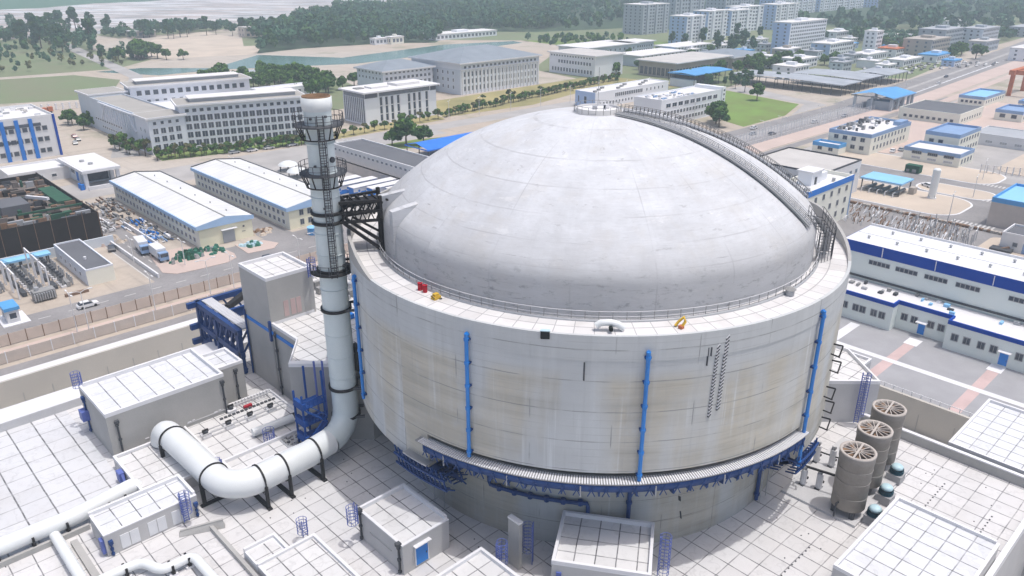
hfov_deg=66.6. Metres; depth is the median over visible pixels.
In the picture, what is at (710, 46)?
tree
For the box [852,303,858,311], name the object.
window
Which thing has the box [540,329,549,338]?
junction box
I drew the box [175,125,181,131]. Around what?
window
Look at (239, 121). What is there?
window
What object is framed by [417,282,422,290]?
drum barrel
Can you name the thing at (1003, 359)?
door
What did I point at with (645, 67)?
window
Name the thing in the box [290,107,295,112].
window
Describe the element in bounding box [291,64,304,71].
tree
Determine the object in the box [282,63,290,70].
tree
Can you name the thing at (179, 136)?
window
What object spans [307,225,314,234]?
water tank
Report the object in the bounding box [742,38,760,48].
house
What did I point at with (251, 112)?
window
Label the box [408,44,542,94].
canteen hall
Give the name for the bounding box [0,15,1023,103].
scrubland
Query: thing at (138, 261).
yard wall
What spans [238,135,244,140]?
window
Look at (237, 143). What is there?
tree
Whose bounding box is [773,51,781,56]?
tree
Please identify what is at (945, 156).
window
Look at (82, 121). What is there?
tree
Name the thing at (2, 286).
switch bay
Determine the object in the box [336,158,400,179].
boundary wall
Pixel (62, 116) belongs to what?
tree
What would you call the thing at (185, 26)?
tree
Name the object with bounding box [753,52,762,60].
tree
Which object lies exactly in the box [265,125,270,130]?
window
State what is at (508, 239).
reactor building
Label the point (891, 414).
drum tower
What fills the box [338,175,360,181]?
site hut
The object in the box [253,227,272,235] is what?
scrap heap
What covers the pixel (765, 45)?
house
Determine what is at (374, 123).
tree
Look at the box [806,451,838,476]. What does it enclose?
cross beam
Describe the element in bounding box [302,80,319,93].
tree
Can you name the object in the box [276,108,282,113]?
window
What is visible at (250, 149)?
parked car
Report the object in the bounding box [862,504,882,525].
vent unit
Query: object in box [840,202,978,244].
steel rows
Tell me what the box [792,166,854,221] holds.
laboratory block
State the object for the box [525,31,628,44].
waterside bushes
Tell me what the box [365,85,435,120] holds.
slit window
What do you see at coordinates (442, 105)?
dry grass
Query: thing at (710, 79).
tree
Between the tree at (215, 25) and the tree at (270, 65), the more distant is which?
the tree at (215, 25)
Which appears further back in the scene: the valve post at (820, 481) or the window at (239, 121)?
the window at (239, 121)
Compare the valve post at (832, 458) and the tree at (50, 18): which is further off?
the tree at (50, 18)
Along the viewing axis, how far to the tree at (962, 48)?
627.03 m
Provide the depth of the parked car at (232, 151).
313.02 m
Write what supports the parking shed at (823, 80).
on the ground at (94, 139)
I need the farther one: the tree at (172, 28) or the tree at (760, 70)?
the tree at (172, 28)
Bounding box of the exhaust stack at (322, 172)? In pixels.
[292,93,388,450]
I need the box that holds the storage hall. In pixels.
[334,138,428,177]
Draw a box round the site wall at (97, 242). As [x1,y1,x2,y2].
[0,235,113,268]
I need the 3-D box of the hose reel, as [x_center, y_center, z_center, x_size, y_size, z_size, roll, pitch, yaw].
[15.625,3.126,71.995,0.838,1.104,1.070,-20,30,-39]
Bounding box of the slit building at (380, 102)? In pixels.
[338,79,439,124]
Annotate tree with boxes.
[11,19,27,38]
[24,12,34,25]
[28,15,48,47]
[36,15,49,42]
[43,12,55,23]
[48,23,58,37]
[52,9,62,22]
[52,23,67,50]
[58,109,68,124]
[65,6,79,28]
[65,109,77,124]
[76,117,90,129]
[80,18,96,49]
[83,11,96,24]
[83,110,89,118]
[96,45,106,55]
[100,14,110,26]
[107,48,115,62]
[108,133,115,148]
[110,133,125,149]
[112,47,125,58]
[118,131,127,141]
[121,141,129,152]
[124,144,134,153]
[126,43,136,58]
[127,137,134,149]
[131,41,149,59]
[132,45,144,59]
[133,139,140,154]
[136,19,145,37]
[138,138,151,155]
[144,19,152,37]
[148,44,162,58]
[153,146,159,159]
[160,48,170,59]
[162,19,169,38]
[162,147,172,158]
[167,143,182,158]
[168,23,175,37]
[173,17,182,36]
[176,48,188,59]
[178,146,188,156]
[182,20,188,36]
[183,17,192,33]
[183,143,195,156]
[196,146,203,153]
[197,69,211,73]
[201,16,209,34]
[201,142,207,154]
[207,144,213,151]
[211,21,218,34]
[211,62,229,69]
[212,143,220,151]
[216,67,228,71]
[219,143,227,153]
[223,141,231,150]
[228,22,235,35]
[235,140,247,150]
[236,66,248,73]
[237,17,246,26]
[244,138,255,147]
[250,74,265,86]
[254,66,265,73]
[254,136,263,148]
[255,60,266,67]
[258,69,271,85]
[260,73,269,85]
[266,63,275,68]
[266,70,278,84]
[271,136,279,147]
[272,64,284,81]
[276,69,283,83]
[276,136,285,146]
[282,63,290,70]
[282,71,295,81]
[282,134,290,146]
[289,70,298,79]
[289,134,296,141]
[290,61,298,70]
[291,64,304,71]
[296,74,307,81]
[296,134,305,145]
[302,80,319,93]
[305,67,319,73]
[307,73,315,80]
[313,74,327,92]
[320,70,335,88]
[324,74,334,92]
[336,75,346,86]
[347,72,356,85]
[348,125,357,133]
[359,123,369,132]
[370,120,378,130]
[379,120,388,128]
[383,127,402,145]
[393,118,420,143]
[397,113,405,118]
[414,111,425,119]
[416,125,433,140]
[432,108,443,114]
[468,102,477,110]
[612,62,620,72]
[634,60,638,69]
[668,31,675,42]
[681,33,688,41]
[699,27,707,40]
[704,73,711,83]
[704,100,727,123]
[705,44,714,49]
[707,74,713,84]
[712,107,730,126]
[713,30,720,39]
[713,59,726,67]
[714,37,721,48]
[722,76,727,86]
[726,34,733,43]
[727,40,734,48]
[728,71,735,83]
[732,60,743,71]
[733,34,740,43]
[733,39,738,46]
[733,76,739,88]
[734,23,740,33]
[740,30,745,45]
[740,36,746,46]
[741,73,749,91]
[742,54,751,66]
[744,28,750,37]
[746,70,754,79]
[749,59,757,69]
[749,82,764,100]
[750,35,757,48]
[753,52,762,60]
[754,62,763,69]
[757,26,763,34]
[757,67,763,82]
[759,58,767,64]
[768,57,775,68]
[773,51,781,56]
[773,55,782,63]
[782,50,792,56]
[792,56,803,62]
[819,54,828,64]
[829,51,839,56]
[884,37,893,44]
[948,47,959,55]
[950,41,960,47]
[957,42,969,54]
[958,44,966,55]
[971,44,984,58]
[981,45,989,55]
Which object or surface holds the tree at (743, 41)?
on the village ground at (40, 66)
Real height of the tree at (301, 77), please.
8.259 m
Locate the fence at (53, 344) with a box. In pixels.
[0,256,349,364]
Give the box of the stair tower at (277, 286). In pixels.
[238,251,315,390]
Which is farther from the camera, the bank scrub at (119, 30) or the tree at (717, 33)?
the bank scrub at (119, 30)
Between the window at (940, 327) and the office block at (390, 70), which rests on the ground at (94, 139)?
the office block at (390, 70)
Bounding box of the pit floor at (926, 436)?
[903,427,947,444]
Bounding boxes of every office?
[556,40,639,51]
[613,38,656,49]
[828,116,910,154]
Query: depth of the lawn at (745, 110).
409.50 m
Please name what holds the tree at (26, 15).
on the salt ponds
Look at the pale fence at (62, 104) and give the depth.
407.21 m
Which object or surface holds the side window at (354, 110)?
in the slit building at (380, 102)
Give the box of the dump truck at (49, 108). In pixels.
[42,106,52,112]
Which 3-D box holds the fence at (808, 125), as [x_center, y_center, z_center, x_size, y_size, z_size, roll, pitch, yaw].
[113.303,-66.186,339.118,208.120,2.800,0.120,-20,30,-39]
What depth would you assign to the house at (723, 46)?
661.31 m
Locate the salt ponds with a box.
[0,0,402,39]
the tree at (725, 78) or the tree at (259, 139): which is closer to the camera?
the tree at (259, 139)
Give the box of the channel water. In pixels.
[100,41,520,74]
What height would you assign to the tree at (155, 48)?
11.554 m
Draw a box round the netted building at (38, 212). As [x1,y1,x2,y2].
[0,172,102,257]
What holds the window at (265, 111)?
in the office block at (223, 117)
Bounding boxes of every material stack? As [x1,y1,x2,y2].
[85,197,139,224]
[99,217,120,232]
[119,218,175,242]
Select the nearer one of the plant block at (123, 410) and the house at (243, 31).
the plant block at (123, 410)
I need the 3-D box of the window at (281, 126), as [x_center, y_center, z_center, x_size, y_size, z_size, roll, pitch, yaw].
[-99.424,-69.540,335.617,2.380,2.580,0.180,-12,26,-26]
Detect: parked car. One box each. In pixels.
[76,300,99,309]
[107,244,115,251]
[228,150,240,153]
[246,148,257,151]
[263,145,274,149]
[921,182,930,187]
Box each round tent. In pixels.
[278,160,297,171]
[287,167,304,178]
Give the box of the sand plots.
[840,101,1023,256]
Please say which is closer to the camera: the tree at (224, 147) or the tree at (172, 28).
the tree at (224, 147)
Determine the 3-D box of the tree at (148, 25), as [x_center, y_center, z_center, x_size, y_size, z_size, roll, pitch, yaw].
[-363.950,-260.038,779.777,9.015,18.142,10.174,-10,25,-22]
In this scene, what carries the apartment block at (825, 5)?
on the scrubland
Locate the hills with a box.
[0,0,158,9]
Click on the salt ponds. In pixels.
(129, 13)
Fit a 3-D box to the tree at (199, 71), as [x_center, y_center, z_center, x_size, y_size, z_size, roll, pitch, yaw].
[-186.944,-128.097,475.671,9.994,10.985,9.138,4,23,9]
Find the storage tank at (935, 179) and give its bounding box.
[927,168,940,198]
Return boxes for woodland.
[541,0,1023,29]
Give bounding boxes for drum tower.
[830,441,877,520]
[855,419,893,495]
[870,399,906,470]
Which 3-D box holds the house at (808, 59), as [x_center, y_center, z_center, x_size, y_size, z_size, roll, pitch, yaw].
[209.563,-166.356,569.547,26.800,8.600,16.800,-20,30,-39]
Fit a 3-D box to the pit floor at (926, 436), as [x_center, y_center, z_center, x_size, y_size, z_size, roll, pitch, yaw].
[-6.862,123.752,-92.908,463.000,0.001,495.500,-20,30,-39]
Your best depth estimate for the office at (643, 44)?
649.59 m
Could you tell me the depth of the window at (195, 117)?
318.35 m
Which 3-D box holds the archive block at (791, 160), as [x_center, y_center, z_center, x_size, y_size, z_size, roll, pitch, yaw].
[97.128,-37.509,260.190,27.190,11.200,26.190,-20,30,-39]
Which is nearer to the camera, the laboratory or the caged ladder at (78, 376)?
the caged ladder at (78, 376)
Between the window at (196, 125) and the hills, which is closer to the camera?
the window at (196, 125)
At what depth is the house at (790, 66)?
524.00 m
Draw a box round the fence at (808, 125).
[739,105,874,146]
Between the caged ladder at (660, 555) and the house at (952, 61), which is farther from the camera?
the house at (952, 61)
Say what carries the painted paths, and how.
on the paved yard at (931, 355)
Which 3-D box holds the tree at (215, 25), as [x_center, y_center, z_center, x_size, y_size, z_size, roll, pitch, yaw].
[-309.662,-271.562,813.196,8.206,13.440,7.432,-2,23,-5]
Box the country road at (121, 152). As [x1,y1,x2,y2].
[29,32,142,157]
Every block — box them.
[0,104,62,163]
[78,348,227,455]
[170,88,304,146]
[243,275,382,439]
[353,59,435,85]
[547,48,625,76]
[622,1,669,34]
[633,83,725,120]
[660,0,704,28]
[668,13,706,42]
[693,8,727,39]
[705,0,754,8]
[725,4,764,30]
[726,7,753,35]
[759,0,815,12]
[760,1,799,29]
[761,147,861,192]
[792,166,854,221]
[815,0,863,11]
[863,0,880,7]
[924,122,981,147]
[948,398,1023,575]
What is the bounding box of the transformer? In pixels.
[30,285,88,301]
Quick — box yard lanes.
[804,100,1023,246]
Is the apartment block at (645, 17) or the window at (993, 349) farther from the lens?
the apartment block at (645, 17)
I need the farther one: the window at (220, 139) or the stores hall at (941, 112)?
the stores hall at (941, 112)
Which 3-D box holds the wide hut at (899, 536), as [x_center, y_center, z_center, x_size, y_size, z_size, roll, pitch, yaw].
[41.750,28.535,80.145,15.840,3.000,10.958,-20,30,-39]
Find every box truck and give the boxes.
[133,235,150,255]
[148,242,168,262]
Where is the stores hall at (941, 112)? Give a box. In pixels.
[897,100,983,123]
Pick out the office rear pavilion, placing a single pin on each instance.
(84, 95)
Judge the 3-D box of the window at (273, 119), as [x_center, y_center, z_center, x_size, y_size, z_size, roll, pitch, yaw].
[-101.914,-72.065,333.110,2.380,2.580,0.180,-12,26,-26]
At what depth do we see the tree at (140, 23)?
773.40 m
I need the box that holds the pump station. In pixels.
[53,239,115,285]
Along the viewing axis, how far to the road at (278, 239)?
200.78 m
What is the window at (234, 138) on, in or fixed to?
in the office block at (223, 117)
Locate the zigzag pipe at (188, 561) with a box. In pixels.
[99,552,217,575]
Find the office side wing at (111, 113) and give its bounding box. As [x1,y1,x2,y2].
[89,93,169,139]
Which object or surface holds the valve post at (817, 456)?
on the equipment pad
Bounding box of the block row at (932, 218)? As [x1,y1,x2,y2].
[850,200,1001,234]
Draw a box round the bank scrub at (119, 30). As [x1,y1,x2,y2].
[100,18,237,36]
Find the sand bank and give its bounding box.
[120,32,258,58]
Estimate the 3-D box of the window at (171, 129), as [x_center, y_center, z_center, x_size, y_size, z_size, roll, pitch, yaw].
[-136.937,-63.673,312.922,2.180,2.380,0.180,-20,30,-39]
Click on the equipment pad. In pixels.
(808, 494)
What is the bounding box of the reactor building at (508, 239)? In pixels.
[347,67,850,542]
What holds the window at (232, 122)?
in the office block at (223, 117)
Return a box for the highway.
[719,41,1023,155]
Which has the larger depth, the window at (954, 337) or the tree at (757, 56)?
the tree at (757, 56)
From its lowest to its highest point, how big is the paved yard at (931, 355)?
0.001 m
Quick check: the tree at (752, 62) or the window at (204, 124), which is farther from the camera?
the tree at (752, 62)
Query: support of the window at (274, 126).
in the office block at (223, 117)
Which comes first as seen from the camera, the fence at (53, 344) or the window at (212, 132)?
the fence at (53, 344)
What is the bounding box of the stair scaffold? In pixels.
[292,361,327,441]
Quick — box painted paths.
[836,322,1023,412]
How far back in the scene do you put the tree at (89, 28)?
667.37 m
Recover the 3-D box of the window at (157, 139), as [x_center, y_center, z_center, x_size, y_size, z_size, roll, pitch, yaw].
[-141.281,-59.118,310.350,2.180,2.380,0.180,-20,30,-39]
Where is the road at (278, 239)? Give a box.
[0,100,574,380]
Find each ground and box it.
[0,23,1023,374]
[0,24,965,89]
[249,78,353,109]
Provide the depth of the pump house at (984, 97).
420.76 m
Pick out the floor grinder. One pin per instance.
(435, 296)
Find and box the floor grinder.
[431,292,441,300]
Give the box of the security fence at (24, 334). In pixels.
[0,243,347,346]
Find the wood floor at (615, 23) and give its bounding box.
[252,0,1003,52]
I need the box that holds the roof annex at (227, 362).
[201,347,247,403]
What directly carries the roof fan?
on the reactor building at (508, 239)
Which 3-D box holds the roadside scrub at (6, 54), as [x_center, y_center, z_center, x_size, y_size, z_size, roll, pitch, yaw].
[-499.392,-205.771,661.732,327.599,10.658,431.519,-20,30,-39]
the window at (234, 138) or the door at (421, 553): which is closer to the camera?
the door at (421, 553)
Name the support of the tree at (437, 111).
on the verge grass at (378, 128)
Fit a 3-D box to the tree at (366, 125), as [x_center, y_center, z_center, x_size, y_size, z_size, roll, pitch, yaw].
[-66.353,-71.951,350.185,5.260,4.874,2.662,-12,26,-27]
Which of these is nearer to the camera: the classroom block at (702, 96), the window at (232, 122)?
the window at (232, 122)
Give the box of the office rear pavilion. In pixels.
[74,86,127,126]
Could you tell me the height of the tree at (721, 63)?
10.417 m
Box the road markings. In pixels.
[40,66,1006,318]
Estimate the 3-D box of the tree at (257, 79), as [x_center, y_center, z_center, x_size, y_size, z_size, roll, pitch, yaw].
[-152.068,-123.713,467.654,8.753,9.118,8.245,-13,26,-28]
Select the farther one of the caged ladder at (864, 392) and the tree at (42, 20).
the tree at (42, 20)
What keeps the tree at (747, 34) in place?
on the village ground at (40, 66)
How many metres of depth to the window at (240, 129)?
328.25 m
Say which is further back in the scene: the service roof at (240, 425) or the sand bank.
the sand bank
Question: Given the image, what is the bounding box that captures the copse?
[840,24,1017,44]
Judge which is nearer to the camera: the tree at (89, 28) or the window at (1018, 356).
the window at (1018, 356)
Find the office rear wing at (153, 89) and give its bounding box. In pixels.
[120,71,251,101]
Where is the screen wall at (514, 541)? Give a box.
[507,514,522,569]
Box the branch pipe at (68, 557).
[49,531,86,575]
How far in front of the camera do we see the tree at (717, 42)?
652.15 m
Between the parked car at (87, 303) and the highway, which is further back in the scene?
the highway
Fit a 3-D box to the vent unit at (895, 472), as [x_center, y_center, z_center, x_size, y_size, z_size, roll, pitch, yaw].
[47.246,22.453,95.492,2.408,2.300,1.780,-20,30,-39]
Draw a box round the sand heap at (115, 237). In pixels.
[101,234,126,246]
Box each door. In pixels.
[220,226,237,242]
[414,542,428,565]
[916,323,925,334]
[997,353,1009,366]
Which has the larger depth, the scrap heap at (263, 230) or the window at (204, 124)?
the window at (204, 124)
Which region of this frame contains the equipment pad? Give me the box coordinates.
[781,437,911,527]
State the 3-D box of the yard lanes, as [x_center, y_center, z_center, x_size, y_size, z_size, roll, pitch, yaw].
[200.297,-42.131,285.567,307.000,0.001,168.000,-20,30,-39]
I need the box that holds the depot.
[701,48,766,69]
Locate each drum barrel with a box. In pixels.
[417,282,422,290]
[422,284,426,292]
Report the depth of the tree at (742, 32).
698.74 m
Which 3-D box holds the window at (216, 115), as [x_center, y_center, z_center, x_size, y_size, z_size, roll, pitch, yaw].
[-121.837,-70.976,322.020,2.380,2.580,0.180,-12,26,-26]
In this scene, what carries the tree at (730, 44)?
on the village ground at (40, 66)
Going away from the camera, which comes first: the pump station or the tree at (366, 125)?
the pump station
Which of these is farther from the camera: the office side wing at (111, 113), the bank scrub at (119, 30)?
the bank scrub at (119, 30)
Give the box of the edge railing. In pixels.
[880,380,973,416]
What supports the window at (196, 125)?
in the office block at (223, 117)
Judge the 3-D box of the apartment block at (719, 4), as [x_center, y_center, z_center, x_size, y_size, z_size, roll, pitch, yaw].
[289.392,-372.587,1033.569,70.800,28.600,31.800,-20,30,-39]
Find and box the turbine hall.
[846,223,1023,324]
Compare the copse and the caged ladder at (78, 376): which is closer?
the caged ladder at (78, 376)
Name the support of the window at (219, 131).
in the office block at (223, 117)
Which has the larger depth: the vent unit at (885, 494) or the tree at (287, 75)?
the tree at (287, 75)
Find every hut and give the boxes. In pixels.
[88,474,199,556]
[113,441,198,490]
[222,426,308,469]
[243,532,359,575]
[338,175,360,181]
[339,176,376,193]
[347,177,395,193]
[358,483,449,574]
[366,180,397,195]
[436,547,519,575]
[551,510,654,575]
[822,345,880,421]
[831,496,999,575]
[853,352,871,369]
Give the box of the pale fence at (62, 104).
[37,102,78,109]
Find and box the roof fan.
[784,286,796,296]
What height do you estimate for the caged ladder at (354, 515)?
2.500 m
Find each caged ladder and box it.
[69,371,82,388]
[177,490,192,522]
[262,426,274,441]
[296,516,307,536]
[306,257,315,277]
[345,502,358,526]
[495,538,507,564]
[522,521,533,564]
[657,532,671,575]
[853,372,871,422]
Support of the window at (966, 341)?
in the turbine annex at (985, 337)
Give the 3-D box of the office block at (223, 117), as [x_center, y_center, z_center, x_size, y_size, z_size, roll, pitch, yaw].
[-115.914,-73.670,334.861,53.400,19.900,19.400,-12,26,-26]
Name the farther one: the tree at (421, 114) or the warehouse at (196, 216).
the tree at (421, 114)
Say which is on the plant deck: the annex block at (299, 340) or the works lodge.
the annex block at (299, 340)
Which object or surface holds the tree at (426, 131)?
on the verge grass at (378, 128)
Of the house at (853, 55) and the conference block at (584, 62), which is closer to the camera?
the conference block at (584, 62)
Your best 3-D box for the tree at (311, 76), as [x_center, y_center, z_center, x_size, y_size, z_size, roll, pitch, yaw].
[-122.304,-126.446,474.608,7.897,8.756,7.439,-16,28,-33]
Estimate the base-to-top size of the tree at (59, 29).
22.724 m
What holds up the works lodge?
on the yard lanes
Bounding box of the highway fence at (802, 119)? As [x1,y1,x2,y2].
[730,103,862,142]
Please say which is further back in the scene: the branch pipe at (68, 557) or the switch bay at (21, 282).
the switch bay at (21, 282)
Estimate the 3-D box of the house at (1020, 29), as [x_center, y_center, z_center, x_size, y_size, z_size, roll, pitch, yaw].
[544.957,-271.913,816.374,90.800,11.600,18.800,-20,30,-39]
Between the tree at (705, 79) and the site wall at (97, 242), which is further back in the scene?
the tree at (705, 79)
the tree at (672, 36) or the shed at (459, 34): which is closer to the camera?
the tree at (672, 36)
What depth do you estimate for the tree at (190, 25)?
815.98 m
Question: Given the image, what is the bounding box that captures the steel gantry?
[186,288,248,373]
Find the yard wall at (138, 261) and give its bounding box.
[110,221,159,277]
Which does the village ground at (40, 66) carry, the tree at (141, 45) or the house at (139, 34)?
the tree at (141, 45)
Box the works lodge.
[812,139,846,154]
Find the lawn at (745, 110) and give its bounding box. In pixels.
[725,90,798,126]
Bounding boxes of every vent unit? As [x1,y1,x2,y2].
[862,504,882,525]
[874,483,895,506]
[885,463,905,485]
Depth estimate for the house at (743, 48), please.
634.52 m
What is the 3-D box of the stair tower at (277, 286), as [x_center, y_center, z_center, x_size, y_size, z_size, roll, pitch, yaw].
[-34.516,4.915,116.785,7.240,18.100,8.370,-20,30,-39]
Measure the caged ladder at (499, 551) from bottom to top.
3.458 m
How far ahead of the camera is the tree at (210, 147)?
311.30 m
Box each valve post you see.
[798,464,808,486]
[812,440,821,462]
[814,468,824,490]
[827,445,836,467]
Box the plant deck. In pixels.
[0,331,1023,575]
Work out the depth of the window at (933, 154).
297.09 m
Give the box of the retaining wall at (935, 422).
[0,315,970,443]
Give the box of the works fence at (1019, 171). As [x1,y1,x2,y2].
[980,164,1023,176]
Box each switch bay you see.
[0,259,28,283]
[0,261,35,290]
[0,281,4,292]
[7,268,42,299]
[23,248,56,276]
[30,254,64,283]
[38,261,73,288]
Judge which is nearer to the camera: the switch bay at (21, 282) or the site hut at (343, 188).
the switch bay at (21, 282)
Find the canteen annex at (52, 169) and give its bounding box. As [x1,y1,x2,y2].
[0,159,70,180]
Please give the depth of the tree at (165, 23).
764.74 m
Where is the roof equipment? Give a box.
[312,274,352,298]
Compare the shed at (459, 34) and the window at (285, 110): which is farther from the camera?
the shed at (459, 34)
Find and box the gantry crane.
[1006,66,1023,95]
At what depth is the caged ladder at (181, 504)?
87.05 m
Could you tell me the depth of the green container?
284.43 m
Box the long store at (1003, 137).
[978,126,1023,150]
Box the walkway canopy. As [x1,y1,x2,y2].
[1,250,50,266]
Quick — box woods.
[244,0,572,48]
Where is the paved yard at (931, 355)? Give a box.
[837,316,1023,416]
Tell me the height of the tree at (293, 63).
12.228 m
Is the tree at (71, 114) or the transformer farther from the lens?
the tree at (71, 114)
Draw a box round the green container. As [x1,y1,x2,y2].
[904,163,922,173]
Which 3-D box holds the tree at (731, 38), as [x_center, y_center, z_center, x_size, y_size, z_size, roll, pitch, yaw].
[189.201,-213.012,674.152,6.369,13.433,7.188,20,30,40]
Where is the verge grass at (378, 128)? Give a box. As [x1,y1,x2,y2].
[157,111,443,160]
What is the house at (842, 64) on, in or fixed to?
on the village ground at (40, 66)
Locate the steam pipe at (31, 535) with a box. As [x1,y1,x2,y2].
[0,478,141,560]
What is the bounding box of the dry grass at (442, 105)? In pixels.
[436,40,676,116]
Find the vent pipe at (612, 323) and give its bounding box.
[594,319,625,331]
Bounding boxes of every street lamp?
[64,289,77,331]
[67,287,92,328]
[125,235,134,262]
[144,271,155,309]
[177,238,185,264]
[195,256,214,294]
[224,251,234,287]
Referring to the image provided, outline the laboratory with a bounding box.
[575,78,668,105]
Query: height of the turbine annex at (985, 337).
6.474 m
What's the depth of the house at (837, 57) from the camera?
564.95 m
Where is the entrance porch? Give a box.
[57,153,120,190]
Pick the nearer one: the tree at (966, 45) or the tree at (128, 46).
the tree at (128, 46)
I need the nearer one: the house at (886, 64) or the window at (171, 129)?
the window at (171, 129)
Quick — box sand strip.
[745,61,1023,152]
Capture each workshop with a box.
[623,48,686,66]
[653,41,712,51]
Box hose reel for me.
[674,316,686,329]
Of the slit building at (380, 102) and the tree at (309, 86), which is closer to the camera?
the slit building at (380, 102)
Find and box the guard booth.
[0,299,30,327]
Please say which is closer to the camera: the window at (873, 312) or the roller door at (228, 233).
the window at (873, 312)
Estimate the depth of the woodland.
946.89 m
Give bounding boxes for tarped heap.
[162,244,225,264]
[238,240,262,247]
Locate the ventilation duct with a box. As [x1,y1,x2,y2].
[150,421,337,510]
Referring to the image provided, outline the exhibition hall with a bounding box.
[635,51,733,77]
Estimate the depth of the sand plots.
276.97 m
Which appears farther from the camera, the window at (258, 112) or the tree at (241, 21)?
the tree at (241, 21)
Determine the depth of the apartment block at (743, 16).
804.34 m
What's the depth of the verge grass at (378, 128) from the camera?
333.23 m
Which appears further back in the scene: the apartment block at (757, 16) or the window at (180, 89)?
the apartment block at (757, 16)
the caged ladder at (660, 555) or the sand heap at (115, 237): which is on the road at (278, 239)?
the sand heap at (115, 237)
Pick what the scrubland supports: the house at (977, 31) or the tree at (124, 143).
the house at (977, 31)
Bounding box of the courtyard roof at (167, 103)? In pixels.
[152,100,174,109]
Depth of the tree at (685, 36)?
669.51 m
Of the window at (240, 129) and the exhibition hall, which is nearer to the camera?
the window at (240, 129)
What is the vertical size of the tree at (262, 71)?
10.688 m
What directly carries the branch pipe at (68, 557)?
on the plant deck
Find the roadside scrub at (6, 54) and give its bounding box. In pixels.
[0,24,147,70]
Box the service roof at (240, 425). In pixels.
[184,388,295,459]
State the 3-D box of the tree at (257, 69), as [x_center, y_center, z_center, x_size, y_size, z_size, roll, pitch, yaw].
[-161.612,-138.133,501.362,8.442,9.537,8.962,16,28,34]
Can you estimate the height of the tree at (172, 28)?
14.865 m
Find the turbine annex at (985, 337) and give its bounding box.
[841,277,1023,372]
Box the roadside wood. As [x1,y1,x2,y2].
[0,13,96,52]
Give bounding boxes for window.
[0,153,6,158]
[8,312,17,319]
[136,90,141,95]
[153,89,158,94]
[153,128,158,134]
[154,136,160,142]
[160,127,166,133]
[161,88,166,93]
[162,135,167,141]
[168,126,173,132]
[169,134,175,140]
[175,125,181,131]
[177,87,182,92]
[177,133,182,139]
[185,115,191,121]
[186,123,192,129]
[187,131,193,137]
[192,115,198,120]
[193,123,199,129]
[194,131,200,137]
[196,139,201,145]
[199,114,205,120]
[201,122,206,128]
[202,130,208,136]
[203,138,209,143]
[207,113,212,119]
[208,121,214,127]
[209,130,215,135]
[210,137,216,143]
[214,113,220,119]
[215,121,221,127]
[216,129,222,135]
[217,137,223,142]
[221,112,227,118]
[222,120,228,126]
[223,128,229,134]
[224,136,230,141]
[228,112,234,117]
[229,120,235,125]
[230,128,236,133]
[231,135,237,141]
[235,111,241,117]
[236,119,242,125]
[237,127,243,133]
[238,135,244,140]
[242,111,248,116]
[243,118,249,124]
[244,126,250,132]
[249,110,254,116]
[250,118,256,124]
[251,126,257,131]
[256,109,261,115]
[257,117,262,123]
[258,125,263,131]
[263,109,268,115]
[264,117,269,122]
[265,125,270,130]
[270,108,275,114]
[270,116,276,122]
[271,124,277,129]
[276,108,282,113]
[277,116,282,121]
[278,123,283,129]
[283,107,288,113]
[284,115,289,121]
[285,123,290,128]
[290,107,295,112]
[343,91,365,122]
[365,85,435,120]
[644,66,647,73]
[648,66,651,74]
[661,68,664,75]
[665,68,668,76]
[843,300,847,307]
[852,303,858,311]
[859,305,865,313]
[870,308,877,316]
[878,311,885,319]
[900,313,907,320]
[910,315,917,323]
[912,150,921,154]
[926,320,934,328]
[927,152,937,156]
[937,323,944,331]
[943,155,953,159]
[950,333,958,341]
[962,337,970,345]
[976,341,985,349]
[988,344,997,353]
[1014,352,1023,361]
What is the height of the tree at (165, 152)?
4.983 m
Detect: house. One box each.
[126,29,155,37]
[238,25,272,37]
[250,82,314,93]
[369,35,387,44]
[385,34,403,43]
[684,46,699,52]
[713,42,728,49]
[735,47,754,50]
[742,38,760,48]
[755,41,770,51]
[756,36,768,42]
[772,45,801,53]
[772,61,810,73]
[781,54,818,66]
[803,48,823,59]
[811,38,854,55]
[826,28,848,38]
[828,54,850,66]
[830,58,852,70]
[841,35,858,41]
[842,51,862,63]
[851,87,916,110]
[855,49,887,59]
[856,57,882,68]
[862,28,884,50]
[866,66,887,79]
[874,60,896,68]
[878,44,904,56]
[886,55,922,66]
[902,34,951,55]
[902,140,974,167]
[917,50,951,62]
[918,25,965,50]
[930,17,963,26]
[941,56,962,66]
[957,88,1005,106]
[962,24,1000,42]
[968,37,999,50]
[986,183,1023,228]
[989,223,1023,253]
[994,104,1023,122]
[1008,44,1023,61]
[1009,24,1023,36]
[1018,99,1023,104]
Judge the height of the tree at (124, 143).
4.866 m
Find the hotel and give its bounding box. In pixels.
[770,17,827,53]
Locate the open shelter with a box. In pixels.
[860,171,917,197]
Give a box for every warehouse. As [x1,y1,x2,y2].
[109,171,253,247]
[190,158,312,229]
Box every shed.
[405,132,470,155]
[423,28,496,40]
[668,66,732,86]
[734,70,861,95]
[791,68,883,90]
[855,68,908,84]
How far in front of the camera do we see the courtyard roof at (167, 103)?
371.85 m
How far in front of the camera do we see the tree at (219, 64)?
494.15 m
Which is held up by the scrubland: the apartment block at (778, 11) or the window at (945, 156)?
the apartment block at (778, 11)

